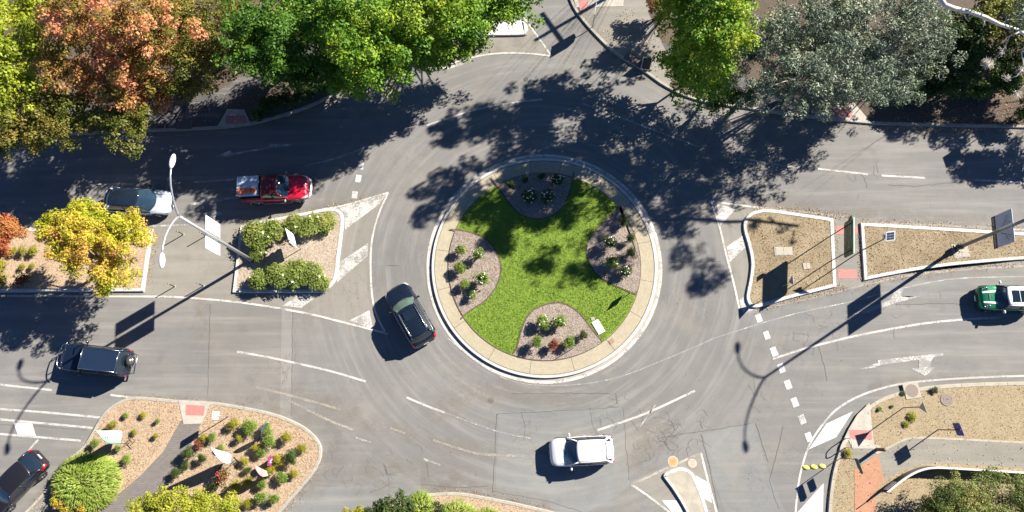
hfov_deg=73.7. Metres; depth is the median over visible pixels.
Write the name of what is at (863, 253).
kerb strip
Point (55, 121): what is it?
maple tree
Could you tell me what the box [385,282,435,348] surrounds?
suv
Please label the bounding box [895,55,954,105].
dark shrub
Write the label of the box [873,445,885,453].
bollard
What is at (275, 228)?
rose shrub
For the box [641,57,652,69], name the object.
folding board
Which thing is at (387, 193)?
road marking
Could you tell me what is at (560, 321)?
rose shrub
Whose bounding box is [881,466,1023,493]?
curved wall
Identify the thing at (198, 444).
rose shrub
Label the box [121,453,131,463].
round shrub
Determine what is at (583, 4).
tactile paving
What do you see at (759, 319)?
road marking
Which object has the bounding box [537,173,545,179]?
round shrub
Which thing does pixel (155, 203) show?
pale car
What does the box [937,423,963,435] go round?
blue sign
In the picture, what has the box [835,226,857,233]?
tactile paving
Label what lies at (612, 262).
rose shrub
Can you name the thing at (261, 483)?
round shrub
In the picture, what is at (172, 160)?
street lamp
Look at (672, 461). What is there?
manhole cover
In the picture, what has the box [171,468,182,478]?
round shrub
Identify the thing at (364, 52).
plane tree
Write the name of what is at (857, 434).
tactile paving
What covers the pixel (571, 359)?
paving joint
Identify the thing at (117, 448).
round shrub
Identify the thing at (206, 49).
maple tree
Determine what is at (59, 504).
golden shrub
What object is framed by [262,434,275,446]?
round shrub
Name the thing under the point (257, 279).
rose shrub
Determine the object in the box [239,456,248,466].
round shrub
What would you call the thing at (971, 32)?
dark shrub
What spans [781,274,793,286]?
give way sign
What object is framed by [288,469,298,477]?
round shrub
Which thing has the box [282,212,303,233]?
rose shrub
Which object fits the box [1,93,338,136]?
kerb strip
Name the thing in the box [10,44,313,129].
footpath
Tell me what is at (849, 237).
direction sign
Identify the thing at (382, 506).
camellia bush
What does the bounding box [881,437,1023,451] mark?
path edging
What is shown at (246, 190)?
orange bundle
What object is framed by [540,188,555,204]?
rose shrub
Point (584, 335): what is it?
round shrub
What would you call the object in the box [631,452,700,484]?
road marking
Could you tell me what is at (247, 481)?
round shrub
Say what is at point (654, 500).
road marking
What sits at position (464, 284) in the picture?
round shrub
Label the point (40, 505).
footpath
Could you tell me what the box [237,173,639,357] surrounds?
mulch chips
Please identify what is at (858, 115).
kerb ramp
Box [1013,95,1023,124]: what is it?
green shrub
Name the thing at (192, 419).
kerb ramp
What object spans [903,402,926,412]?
give way sign
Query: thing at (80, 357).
four wheel drive
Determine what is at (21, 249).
round shrub
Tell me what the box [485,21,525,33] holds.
traffic island
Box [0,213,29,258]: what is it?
autumn tree
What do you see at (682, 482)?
traffic island
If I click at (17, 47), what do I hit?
plane tree
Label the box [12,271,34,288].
rose shrub
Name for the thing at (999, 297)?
car
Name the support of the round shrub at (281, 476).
on the garden bed at (221, 425)
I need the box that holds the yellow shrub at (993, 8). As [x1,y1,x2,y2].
[972,0,1023,45]
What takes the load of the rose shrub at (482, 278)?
on the garden bed at (464, 301)
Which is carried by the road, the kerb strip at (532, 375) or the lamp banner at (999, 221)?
the kerb strip at (532, 375)
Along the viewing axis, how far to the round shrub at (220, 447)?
44.72 m
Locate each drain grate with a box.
[176,120,192,128]
[623,51,642,68]
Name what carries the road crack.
on the road
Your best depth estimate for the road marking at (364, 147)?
49.77 m
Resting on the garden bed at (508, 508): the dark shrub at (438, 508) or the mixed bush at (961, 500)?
the dark shrub at (438, 508)
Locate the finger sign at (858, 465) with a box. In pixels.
[843,458,862,473]
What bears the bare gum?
on the verge at (883, 113)
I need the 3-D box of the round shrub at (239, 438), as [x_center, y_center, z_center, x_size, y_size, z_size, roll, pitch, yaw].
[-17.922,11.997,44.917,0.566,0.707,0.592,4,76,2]
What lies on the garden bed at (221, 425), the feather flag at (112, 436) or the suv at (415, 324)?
the feather flag at (112, 436)
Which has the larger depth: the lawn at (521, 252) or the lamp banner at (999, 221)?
the lawn at (521, 252)
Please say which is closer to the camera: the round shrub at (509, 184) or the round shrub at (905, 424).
the round shrub at (905, 424)
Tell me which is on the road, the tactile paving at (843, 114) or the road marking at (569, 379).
the road marking at (569, 379)
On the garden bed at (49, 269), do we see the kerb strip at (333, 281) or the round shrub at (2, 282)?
the round shrub at (2, 282)
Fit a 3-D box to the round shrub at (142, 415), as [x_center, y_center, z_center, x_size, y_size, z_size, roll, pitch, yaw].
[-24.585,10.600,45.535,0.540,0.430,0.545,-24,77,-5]
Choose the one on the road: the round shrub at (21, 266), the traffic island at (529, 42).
the traffic island at (529, 42)
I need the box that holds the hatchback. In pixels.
[0,449,49,511]
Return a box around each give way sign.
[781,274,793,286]
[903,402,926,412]
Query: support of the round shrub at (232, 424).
on the garden bed at (221, 425)
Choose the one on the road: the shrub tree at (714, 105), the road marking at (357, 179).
the road marking at (357, 179)
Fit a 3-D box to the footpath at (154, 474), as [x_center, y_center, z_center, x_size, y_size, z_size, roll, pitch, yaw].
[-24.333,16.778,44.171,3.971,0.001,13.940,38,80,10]
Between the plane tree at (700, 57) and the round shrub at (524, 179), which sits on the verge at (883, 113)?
the plane tree at (700, 57)
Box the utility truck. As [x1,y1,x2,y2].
[236,171,311,205]
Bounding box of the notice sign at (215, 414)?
[212,411,228,418]
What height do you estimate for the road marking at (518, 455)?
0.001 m
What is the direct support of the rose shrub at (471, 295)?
on the garden bed at (464, 301)
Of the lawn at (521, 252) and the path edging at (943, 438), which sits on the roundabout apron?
the lawn at (521, 252)
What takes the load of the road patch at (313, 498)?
on the road
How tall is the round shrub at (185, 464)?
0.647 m
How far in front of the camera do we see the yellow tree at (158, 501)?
41.27 m
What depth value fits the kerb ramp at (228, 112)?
50.81 m
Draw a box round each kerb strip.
[0,228,152,291]
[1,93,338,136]
[25,397,321,511]
[232,208,343,292]
[390,492,552,511]
[426,19,527,35]
[431,158,656,377]
[570,0,1023,128]
[663,467,707,511]
[743,209,835,307]
[827,382,1023,511]
[860,223,1023,280]
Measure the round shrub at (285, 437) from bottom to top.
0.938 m
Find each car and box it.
[102,185,174,217]
[974,280,1023,313]
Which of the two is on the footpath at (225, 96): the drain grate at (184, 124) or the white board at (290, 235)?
the drain grate at (184, 124)
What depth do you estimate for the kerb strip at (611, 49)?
49.89 m
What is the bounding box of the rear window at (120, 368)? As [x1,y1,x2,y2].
[116,351,128,373]
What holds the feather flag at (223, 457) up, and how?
on the garden bed at (221, 425)
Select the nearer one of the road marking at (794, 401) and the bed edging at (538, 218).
the road marking at (794, 401)
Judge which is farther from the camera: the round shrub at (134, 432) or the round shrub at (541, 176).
the round shrub at (541, 176)
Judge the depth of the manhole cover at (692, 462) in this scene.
44.30 m
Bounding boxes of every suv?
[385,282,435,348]
[548,433,614,470]
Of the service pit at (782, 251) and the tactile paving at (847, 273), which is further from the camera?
the service pit at (782, 251)
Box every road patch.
[207,305,279,406]
[280,305,292,418]
[288,469,420,511]
[495,407,629,511]
[702,423,785,511]
[739,272,968,333]
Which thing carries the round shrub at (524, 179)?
on the garden bed at (532, 207)
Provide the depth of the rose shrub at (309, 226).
47.86 m
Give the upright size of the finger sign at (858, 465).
2.380 m
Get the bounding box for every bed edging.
[448,173,640,360]
[450,229,501,318]
[491,172,573,219]
[513,302,602,353]
[586,205,636,294]
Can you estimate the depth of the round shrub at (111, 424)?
45.11 m
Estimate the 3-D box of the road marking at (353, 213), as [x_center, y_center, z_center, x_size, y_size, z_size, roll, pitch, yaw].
[0.473,-5.004,49.145,32.790,0.001,20.551,0,76,1]
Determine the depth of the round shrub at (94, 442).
44.81 m
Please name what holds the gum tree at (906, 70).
on the verge at (883, 113)
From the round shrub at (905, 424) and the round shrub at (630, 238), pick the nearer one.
the round shrub at (905, 424)
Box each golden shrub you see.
[49,490,86,511]
[342,504,364,511]
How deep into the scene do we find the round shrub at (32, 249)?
48.19 m
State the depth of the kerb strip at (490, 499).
43.94 m
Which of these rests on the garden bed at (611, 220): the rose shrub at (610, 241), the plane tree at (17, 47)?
the rose shrub at (610, 241)
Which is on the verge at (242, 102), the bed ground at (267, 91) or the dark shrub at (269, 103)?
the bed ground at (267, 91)
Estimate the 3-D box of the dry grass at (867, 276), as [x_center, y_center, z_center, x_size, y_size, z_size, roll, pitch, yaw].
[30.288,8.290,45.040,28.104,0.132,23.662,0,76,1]
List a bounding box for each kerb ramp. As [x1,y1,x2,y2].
[178,400,210,423]
[217,109,250,126]
[574,0,623,6]
[813,103,870,122]
[840,403,874,448]
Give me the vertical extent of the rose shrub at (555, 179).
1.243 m
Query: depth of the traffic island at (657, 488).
44.03 m
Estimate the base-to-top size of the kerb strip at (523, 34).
0.220 m
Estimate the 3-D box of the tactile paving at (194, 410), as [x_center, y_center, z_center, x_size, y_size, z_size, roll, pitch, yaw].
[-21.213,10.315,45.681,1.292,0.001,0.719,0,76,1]
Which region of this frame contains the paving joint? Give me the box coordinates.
[435,161,653,374]
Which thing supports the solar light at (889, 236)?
on the traffic island at (731, 225)
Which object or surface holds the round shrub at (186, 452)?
on the garden bed at (221, 425)
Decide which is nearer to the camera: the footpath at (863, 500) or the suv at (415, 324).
the footpath at (863, 500)
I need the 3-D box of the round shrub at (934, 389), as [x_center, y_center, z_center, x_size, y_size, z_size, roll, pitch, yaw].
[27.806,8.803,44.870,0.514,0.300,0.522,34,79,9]
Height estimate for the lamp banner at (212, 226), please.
2.000 m
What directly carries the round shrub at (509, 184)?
on the garden bed at (532, 207)
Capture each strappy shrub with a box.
[50,449,122,511]
[409,489,434,511]
[441,497,476,511]
[479,504,498,511]
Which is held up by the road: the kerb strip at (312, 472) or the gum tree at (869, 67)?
the kerb strip at (312, 472)
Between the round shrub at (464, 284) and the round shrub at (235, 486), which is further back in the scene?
the round shrub at (464, 284)
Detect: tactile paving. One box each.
[185,405,204,415]
[226,116,246,123]
[579,0,587,10]
[829,106,852,116]
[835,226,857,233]
[838,269,856,278]
[849,430,871,439]
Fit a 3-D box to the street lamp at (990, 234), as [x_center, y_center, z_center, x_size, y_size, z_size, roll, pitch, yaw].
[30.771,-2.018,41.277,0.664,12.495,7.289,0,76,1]
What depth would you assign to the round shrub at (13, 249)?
48.29 m
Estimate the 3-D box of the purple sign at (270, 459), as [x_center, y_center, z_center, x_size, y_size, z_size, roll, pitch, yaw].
[-15.594,13.271,44.270,0.091,1.330,0.598,5,76,2]
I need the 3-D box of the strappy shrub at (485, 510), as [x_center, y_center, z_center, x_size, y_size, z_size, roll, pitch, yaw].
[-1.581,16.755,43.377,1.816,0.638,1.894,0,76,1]
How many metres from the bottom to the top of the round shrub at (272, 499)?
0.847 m
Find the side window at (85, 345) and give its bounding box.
[85,345,121,349]
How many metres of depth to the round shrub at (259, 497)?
43.63 m
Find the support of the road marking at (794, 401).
on the road
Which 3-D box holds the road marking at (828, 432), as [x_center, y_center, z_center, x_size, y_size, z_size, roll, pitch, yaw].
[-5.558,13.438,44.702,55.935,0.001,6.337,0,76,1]
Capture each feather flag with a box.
[95,430,134,448]
[211,447,238,468]
[252,462,275,481]
[257,422,268,440]
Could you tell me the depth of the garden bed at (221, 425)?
45.09 m
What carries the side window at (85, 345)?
in the four wheel drive
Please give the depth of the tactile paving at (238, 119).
50.74 m
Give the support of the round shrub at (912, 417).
on the dry verge at (990, 427)
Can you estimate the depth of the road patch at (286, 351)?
46.50 m
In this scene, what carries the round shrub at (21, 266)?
on the garden bed at (49, 269)
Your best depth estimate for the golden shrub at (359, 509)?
43.34 m
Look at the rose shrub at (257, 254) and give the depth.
47.55 m
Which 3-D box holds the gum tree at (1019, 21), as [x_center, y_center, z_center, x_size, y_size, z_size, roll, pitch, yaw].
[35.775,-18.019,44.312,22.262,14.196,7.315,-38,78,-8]
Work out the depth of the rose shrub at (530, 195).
47.77 m
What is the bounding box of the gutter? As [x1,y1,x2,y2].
[429,157,659,380]
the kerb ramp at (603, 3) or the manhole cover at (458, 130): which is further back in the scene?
the kerb ramp at (603, 3)
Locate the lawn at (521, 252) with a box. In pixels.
[448,178,636,359]
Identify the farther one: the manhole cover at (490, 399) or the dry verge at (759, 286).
the dry verge at (759, 286)
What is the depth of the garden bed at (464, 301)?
47.56 m
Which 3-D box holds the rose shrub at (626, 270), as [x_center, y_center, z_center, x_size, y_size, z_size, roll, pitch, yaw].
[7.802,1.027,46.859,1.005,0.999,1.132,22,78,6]
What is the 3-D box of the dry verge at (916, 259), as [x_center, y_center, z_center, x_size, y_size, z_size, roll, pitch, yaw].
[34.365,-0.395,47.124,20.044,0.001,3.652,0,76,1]
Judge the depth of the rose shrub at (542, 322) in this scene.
45.90 m
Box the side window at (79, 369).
[79,369,115,374]
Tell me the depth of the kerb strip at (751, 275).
47.27 m
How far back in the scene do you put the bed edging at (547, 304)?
46.56 m
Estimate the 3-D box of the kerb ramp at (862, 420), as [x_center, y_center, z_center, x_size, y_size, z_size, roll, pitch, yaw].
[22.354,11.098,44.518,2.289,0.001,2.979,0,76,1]
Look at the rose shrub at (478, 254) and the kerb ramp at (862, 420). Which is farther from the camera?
the rose shrub at (478, 254)
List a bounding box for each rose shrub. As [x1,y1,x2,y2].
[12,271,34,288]
[194,438,205,451]
[215,465,229,488]
[240,220,271,250]
[246,268,267,291]
[249,247,267,262]
[262,218,284,244]
[264,261,288,289]
[281,258,314,290]
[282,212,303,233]
[296,211,321,237]
[302,260,327,290]
[314,210,337,236]
[317,274,329,290]
[468,289,476,300]
[472,247,484,258]
[472,270,490,285]
[520,188,537,205]
[535,314,551,330]
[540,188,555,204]
[550,173,564,185]
[552,313,567,327]
[602,235,617,248]
[605,253,620,268]
[618,264,632,277]
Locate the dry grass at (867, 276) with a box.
[748,213,1023,511]
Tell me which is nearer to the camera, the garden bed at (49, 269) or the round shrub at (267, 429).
the round shrub at (267, 429)
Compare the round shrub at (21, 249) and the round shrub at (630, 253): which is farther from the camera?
the round shrub at (21, 249)
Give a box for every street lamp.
[159,154,253,268]
[954,219,1023,250]
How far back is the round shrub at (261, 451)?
44.48 m
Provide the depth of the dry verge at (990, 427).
44.37 m
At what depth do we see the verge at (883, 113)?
49.89 m
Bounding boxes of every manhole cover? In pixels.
[454,126,463,135]
[487,396,494,403]
[668,456,677,466]
[687,457,697,468]
[902,382,920,399]
[940,394,952,405]
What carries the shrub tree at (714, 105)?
on the verge at (883, 113)
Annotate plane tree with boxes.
[0,0,67,128]
[210,0,335,93]
[293,0,451,104]
[401,0,544,74]
[652,0,768,112]
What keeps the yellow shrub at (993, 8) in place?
on the verge at (883, 113)
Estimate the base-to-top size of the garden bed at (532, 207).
0.001 m
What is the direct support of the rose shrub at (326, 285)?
on the garden bed at (318, 246)
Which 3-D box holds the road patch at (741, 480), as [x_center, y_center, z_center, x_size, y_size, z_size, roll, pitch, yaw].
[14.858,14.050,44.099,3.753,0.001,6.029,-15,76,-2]
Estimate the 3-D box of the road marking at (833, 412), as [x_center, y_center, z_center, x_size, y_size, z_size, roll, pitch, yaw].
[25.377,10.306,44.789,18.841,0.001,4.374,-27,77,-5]
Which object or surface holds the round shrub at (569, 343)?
on the garden bed at (524, 345)
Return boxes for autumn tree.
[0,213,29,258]
[31,197,157,298]
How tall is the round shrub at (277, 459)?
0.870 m
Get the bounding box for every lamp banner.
[205,215,219,255]
[991,208,1014,248]
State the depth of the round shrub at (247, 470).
44.37 m
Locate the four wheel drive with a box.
[56,341,137,377]
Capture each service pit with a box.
[592,319,604,333]
[774,247,792,255]
[802,262,810,269]
[951,244,969,257]
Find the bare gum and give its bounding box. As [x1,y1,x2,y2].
[938,0,1023,98]
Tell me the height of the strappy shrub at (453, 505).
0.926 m
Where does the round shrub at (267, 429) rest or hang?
on the garden bed at (221, 425)
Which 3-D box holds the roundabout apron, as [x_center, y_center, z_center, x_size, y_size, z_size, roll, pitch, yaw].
[2.234,0.539,47.584,15.326,0.001,15.326,0,76,1]
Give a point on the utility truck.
(283, 189)
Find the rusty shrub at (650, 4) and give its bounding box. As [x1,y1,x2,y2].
[646,0,673,21]
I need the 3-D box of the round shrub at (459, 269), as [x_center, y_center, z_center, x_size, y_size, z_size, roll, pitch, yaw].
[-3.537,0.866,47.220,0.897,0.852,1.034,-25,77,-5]
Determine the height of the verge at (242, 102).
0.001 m
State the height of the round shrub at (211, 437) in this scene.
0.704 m
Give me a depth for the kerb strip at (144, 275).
47.91 m
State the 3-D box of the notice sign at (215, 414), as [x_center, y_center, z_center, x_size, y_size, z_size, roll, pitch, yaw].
[-18.928,10.388,44.468,0.093,2.480,0.499,0,76,1]
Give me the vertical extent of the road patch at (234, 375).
0.001 m
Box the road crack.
[268,162,940,497]
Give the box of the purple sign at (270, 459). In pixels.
[267,456,273,465]
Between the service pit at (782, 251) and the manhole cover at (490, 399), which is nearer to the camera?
the manhole cover at (490, 399)
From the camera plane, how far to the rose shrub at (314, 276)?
46.96 m
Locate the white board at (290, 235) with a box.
[285,228,300,248]
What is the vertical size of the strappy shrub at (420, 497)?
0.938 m
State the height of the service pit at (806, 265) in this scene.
0.080 m
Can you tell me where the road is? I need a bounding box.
[0,0,1023,511]
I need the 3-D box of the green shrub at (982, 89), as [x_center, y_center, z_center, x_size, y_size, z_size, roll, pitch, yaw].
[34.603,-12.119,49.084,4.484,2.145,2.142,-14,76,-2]
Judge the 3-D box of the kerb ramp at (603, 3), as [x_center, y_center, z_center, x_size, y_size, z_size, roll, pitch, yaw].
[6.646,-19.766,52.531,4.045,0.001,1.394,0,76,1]
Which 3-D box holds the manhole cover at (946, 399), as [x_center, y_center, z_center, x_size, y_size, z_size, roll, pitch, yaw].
[28.523,9.436,44.806,0.795,0.047,0.795,0,76,1]
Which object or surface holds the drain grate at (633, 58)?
on the footpath at (604, 17)
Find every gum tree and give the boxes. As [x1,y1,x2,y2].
[721,0,947,121]
[881,0,967,90]
[1003,0,1023,33]
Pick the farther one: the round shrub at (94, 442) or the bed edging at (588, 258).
the bed edging at (588, 258)
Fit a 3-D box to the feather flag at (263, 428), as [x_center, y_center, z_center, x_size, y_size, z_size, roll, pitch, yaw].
[-16.142,11.332,44.209,0.699,2.606,1.873,35,79,9]
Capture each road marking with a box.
[0,17,761,334]
[0,99,1023,450]
[13,412,851,511]
[20,103,799,465]
[190,144,942,375]
[256,206,1023,456]
[283,59,756,328]
[352,162,363,198]
[427,154,661,383]
[445,276,1023,438]
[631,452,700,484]
[631,453,716,511]
[755,314,770,339]
[770,347,812,441]
[795,375,1023,511]
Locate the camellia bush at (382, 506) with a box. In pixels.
[363,488,415,511]
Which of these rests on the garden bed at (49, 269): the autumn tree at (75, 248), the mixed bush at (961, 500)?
the autumn tree at (75, 248)
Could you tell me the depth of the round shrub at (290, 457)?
44.10 m
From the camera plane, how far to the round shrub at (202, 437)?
44.91 m
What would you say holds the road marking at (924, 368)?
on the road
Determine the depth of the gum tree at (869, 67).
41.71 m
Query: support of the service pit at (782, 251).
on the dry verge at (759, 286)
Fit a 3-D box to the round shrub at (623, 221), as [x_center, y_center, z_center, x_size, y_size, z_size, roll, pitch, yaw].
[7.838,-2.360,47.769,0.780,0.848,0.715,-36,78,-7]
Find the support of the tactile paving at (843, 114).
on the kerb ramp at (858, 115)
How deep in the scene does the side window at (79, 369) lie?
45.09 m
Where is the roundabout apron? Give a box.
[434,161,654,374]
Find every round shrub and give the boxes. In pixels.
[0,258,8,272]
[0,273,7,287]
[9,247,16,255]
[17,263,26,269]
[18,245,26,254]
[27,245,38,254]
[90,438,99,448]
[105,421,117,429]
[114,445,120,451]
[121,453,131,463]
[130,428,136,435]
[139,411,146,418]
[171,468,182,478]
[180,446,193,459]
[180,459,189,470]
[197,454,207,462]
[199,433,206,443]
[207,432,216,442]
[208,481,219,490]
[217,444,224,450]
[226,418,238,430]
[228,478,242,493]
[235,434,242,441]
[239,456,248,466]
[240,418,257,437]
[241,476,254,488]
[241,498,252,508]
[242,466,252,473]
[250,443,260,451]
[254,491,268,504]
[255,446,265,457]
[256,478,266,489]
[260,421,273,435]
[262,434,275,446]
[263,465,275,474]
[268,494,281,503]
[271,453,284,466]
[276,471,288,484]
[280,431,291,442]
[284,449,298,465]
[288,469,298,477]
[296,443,307,453]
[453,261,465,274]
[454,244,466,254]
[459,278,470,289]
[506,180,515,189]
[522,176,527,182]
[530,335,542,348]
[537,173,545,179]
[547,337,559,351]
[562,335,574,348]
[578,330,588,339]
[619,216,627,227]
[625,234,634,242]
[625,246,636,257]
[844,447,852,456]
[903,420,909,427]
[907,411,917,421]
[931,386,937,393]
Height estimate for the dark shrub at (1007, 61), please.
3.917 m
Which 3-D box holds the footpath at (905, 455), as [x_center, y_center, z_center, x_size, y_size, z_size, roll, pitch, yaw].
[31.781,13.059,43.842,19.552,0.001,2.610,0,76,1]
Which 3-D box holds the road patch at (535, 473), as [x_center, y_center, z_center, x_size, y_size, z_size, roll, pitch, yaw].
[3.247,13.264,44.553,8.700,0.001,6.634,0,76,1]
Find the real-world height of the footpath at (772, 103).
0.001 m
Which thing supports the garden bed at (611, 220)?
on the lawn at (521, 252)
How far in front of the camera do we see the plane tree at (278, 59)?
43.81 m
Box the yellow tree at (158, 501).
[123,483,241,511]
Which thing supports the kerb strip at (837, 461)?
on the road
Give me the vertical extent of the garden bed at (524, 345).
0.001 m
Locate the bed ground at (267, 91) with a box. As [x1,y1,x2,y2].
[248,76,330,120]
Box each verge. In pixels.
[1,0,392,132]
[573,0,1023,124]
[747,212,832,303]
[832,385,1023,511]
[864,226,1023,275]
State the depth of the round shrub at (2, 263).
47.68 m
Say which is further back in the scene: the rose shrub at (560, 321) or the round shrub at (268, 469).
the rose shrub at (560, 321)
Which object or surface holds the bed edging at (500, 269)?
on the garden bed at (464, 301)
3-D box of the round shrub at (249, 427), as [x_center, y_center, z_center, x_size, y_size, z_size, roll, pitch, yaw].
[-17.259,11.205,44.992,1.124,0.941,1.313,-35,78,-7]
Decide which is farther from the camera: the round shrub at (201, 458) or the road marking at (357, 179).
the road marking at (357, 179)
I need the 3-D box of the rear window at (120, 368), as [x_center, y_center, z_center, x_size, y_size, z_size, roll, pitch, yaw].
[-25.860,7.056,45.284,0.148,0.805,1.605,6,76,3]
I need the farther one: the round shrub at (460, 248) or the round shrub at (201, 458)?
the round shrub at (460, 248)
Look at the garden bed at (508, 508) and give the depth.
43.89 m
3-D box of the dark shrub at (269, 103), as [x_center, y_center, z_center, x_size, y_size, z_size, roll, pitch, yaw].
[-16.275,-11.767,50.432,6.627,1.562,2.083,-21,77,-4]
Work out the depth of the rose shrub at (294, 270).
47.01 m
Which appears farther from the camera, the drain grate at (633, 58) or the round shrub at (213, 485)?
the drain grate at (633, 58)
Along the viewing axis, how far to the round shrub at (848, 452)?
43.95 m
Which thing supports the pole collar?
attached to the street lamp at (990, 234)
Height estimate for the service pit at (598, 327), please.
0.080 m
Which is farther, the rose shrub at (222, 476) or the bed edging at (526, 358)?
the bed edging at (526, 358)
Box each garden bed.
[0,231,147,288]
[68,399,318,511]
[236,211,340,289]
[392,495,538,511]
[448,230,500,314]
[498,173,572,217]
[513,303,600,359]
[587,206,639,292]
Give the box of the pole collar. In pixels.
[955,243,964,249]
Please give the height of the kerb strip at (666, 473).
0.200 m
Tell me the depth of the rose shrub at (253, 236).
47.48 m
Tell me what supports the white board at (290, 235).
on the garden bed at (318, 246)
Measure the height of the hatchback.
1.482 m
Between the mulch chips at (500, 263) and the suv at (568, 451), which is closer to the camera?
the suv at (568, 451)
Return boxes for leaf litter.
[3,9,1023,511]
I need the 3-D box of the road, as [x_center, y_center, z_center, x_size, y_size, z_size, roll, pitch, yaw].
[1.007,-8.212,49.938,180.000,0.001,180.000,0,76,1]
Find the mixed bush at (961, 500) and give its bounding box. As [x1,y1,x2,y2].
[915,464,1023,511]
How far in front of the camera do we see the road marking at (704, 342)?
46.30 m
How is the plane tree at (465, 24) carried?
on the traffic island at (529, 42)
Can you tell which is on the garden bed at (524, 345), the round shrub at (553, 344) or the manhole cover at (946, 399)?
the round shrub at (553, 344)
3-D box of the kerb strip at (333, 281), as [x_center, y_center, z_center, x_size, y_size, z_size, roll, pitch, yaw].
[-15.756,-0.413,48.325,7.514,0.200,6.193,0,76,1]
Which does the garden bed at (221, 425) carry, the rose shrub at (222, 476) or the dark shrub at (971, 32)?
the rose shrub at (222, 476)
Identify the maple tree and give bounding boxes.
[0,86,150,161]
[31,0,208,115]
[141,0,261,105]
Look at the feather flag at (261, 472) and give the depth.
43.27 m
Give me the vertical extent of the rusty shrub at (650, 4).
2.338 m
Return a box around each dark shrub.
[250,79,331,121]
[430,500,445,511]
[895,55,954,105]
[929,6,1004,100]
[988,21,1023,88]
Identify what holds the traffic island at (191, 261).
on the road
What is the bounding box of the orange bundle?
[237,188,255,193]
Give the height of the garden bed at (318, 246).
0.001 m
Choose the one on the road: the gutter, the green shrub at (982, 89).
the gutter
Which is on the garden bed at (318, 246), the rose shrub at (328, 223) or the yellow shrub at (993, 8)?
the rose shrub at (328, 223)
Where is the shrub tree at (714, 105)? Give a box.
[703,85,757,116]
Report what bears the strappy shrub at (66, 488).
on the garden bed at (221, 425)
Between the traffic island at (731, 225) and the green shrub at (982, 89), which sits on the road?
the traffic island at (731, 225)
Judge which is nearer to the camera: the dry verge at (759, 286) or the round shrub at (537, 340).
the round shrub at (537, 340)
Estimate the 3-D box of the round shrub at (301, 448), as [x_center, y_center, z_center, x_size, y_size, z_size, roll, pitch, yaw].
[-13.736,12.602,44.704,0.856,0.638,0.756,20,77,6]
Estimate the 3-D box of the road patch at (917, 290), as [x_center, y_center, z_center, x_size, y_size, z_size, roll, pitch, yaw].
[23.536,3.061,46.633,16.296,0.001,1.411,-12,76,-2]
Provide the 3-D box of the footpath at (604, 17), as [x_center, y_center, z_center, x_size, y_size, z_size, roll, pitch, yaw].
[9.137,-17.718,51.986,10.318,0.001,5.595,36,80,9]
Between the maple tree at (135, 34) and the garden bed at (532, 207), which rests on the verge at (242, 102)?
the maple tree at (135, 34)
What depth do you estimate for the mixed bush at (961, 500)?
41.33 m
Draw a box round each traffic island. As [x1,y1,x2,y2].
[144,194,385,331]
[420,1,549,72]
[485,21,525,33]
[635,455,714,511]
[667,471,704,511]
[712,202,1023,313]
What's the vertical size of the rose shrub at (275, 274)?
1.313 m
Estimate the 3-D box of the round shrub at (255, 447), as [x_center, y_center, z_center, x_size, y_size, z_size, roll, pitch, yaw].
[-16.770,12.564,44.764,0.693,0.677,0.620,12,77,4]
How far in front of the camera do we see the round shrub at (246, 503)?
43.80 m
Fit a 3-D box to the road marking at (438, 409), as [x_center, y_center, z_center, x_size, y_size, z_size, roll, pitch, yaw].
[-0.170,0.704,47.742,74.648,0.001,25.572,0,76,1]
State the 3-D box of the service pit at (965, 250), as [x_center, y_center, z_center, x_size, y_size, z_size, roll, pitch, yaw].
[31.005,-0.367,47.198,1.100,0.080,1.000,-6,76,0]
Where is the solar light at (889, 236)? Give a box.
[863,231,894,249]
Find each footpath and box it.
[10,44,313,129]
[28,486,75,511]
[101,421,200,511]
[579,0,672,84]
[663,44,819,114]
[852,439,1023,479]
[854,454,883,511]
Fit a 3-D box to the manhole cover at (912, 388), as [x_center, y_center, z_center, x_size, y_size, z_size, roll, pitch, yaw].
[26.346,8.871,44.992,1.020,0.062,1.020,-9,76,-1]
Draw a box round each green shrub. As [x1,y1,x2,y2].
[964,70,1023,100]
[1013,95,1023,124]
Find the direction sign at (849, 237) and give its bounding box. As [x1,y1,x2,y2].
[828,215,854,262]

